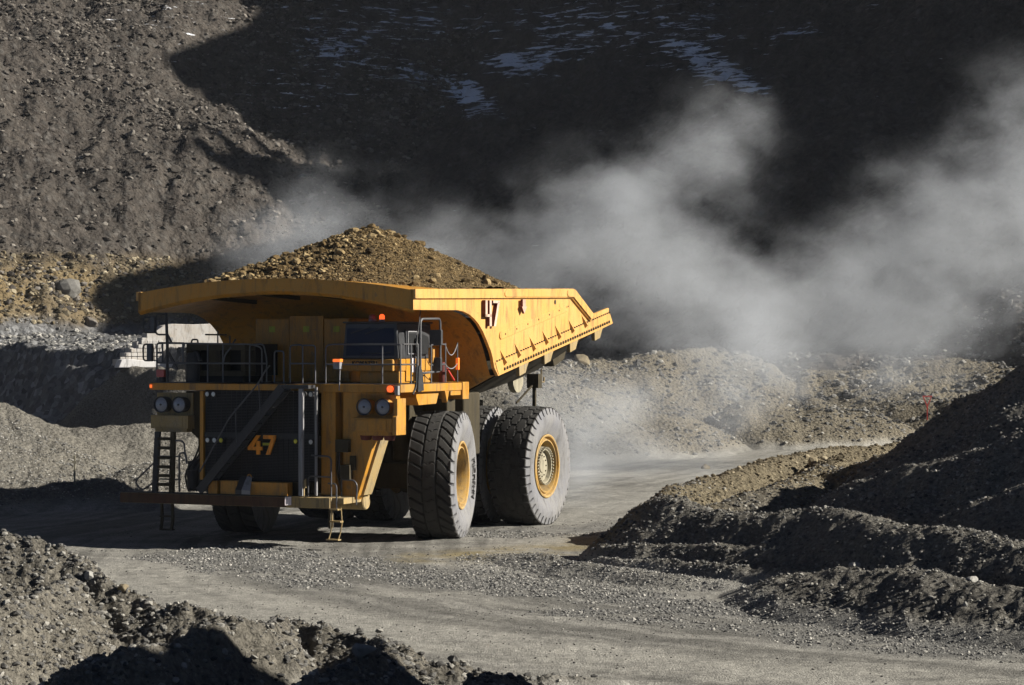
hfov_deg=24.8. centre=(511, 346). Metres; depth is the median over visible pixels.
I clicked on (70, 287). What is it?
boulder
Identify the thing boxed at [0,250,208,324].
rubble
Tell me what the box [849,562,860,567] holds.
boulder
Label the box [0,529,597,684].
rubble
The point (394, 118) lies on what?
rubble
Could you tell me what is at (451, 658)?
boulder
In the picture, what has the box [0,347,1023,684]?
ground
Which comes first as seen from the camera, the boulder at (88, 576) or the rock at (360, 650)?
the rock at (360, 650)
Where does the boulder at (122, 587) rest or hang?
on the ground
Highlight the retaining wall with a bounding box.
[112,324,222,367]
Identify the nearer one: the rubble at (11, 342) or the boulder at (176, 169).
the rubble at (11, 342)
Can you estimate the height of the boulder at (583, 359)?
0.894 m
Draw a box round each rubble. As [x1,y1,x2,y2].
[0,0,482,312]
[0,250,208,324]
[0,318,185,355]
[0,413,196,508]
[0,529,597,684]
[454,536,748,591]
[480,358,953,455]
[520,361,1023,636]
[536,284,1023,403]
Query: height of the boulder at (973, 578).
0.158 m
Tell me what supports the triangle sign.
on the ground
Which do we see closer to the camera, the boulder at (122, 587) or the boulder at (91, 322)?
the boulder at (122, 587)
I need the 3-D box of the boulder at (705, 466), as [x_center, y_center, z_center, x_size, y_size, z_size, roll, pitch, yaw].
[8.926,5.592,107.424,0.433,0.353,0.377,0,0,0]
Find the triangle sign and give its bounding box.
[922,396,931,419]
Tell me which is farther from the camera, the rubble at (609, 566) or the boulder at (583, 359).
the boulder at (583, 359)
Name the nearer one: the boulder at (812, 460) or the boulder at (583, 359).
the boulder at (812, 460)
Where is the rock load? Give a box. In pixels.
[203,223,526,297]
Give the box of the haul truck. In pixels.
[120,278,612,540]
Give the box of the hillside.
[0,0,1023,423]
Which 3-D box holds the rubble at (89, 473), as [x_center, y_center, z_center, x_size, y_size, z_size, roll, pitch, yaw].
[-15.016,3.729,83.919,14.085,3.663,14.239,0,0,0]
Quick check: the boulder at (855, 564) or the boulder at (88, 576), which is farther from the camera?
the boulder at (855, 564)
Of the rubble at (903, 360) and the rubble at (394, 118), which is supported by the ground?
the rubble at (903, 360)
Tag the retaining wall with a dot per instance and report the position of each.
(130, 357)
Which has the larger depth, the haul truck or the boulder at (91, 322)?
the boulder at (91, 322)
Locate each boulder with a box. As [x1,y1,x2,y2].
[56,278,80,298]
[84,571,93,580]
[85,317,97,326]
[117,584,129,592]
[171,165,181,172]
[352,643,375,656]
[447,655,457,662]
[574,354,589,365]
[701,464,709,468]
[808,456,817,465]
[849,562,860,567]
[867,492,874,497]
[966,576,977,581]
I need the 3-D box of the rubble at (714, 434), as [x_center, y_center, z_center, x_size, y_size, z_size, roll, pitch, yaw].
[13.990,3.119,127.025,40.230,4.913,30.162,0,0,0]
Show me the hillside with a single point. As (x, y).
(824, 180)
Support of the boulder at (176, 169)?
on the hillside
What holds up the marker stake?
on the ground
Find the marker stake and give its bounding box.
[72,456,75,484]

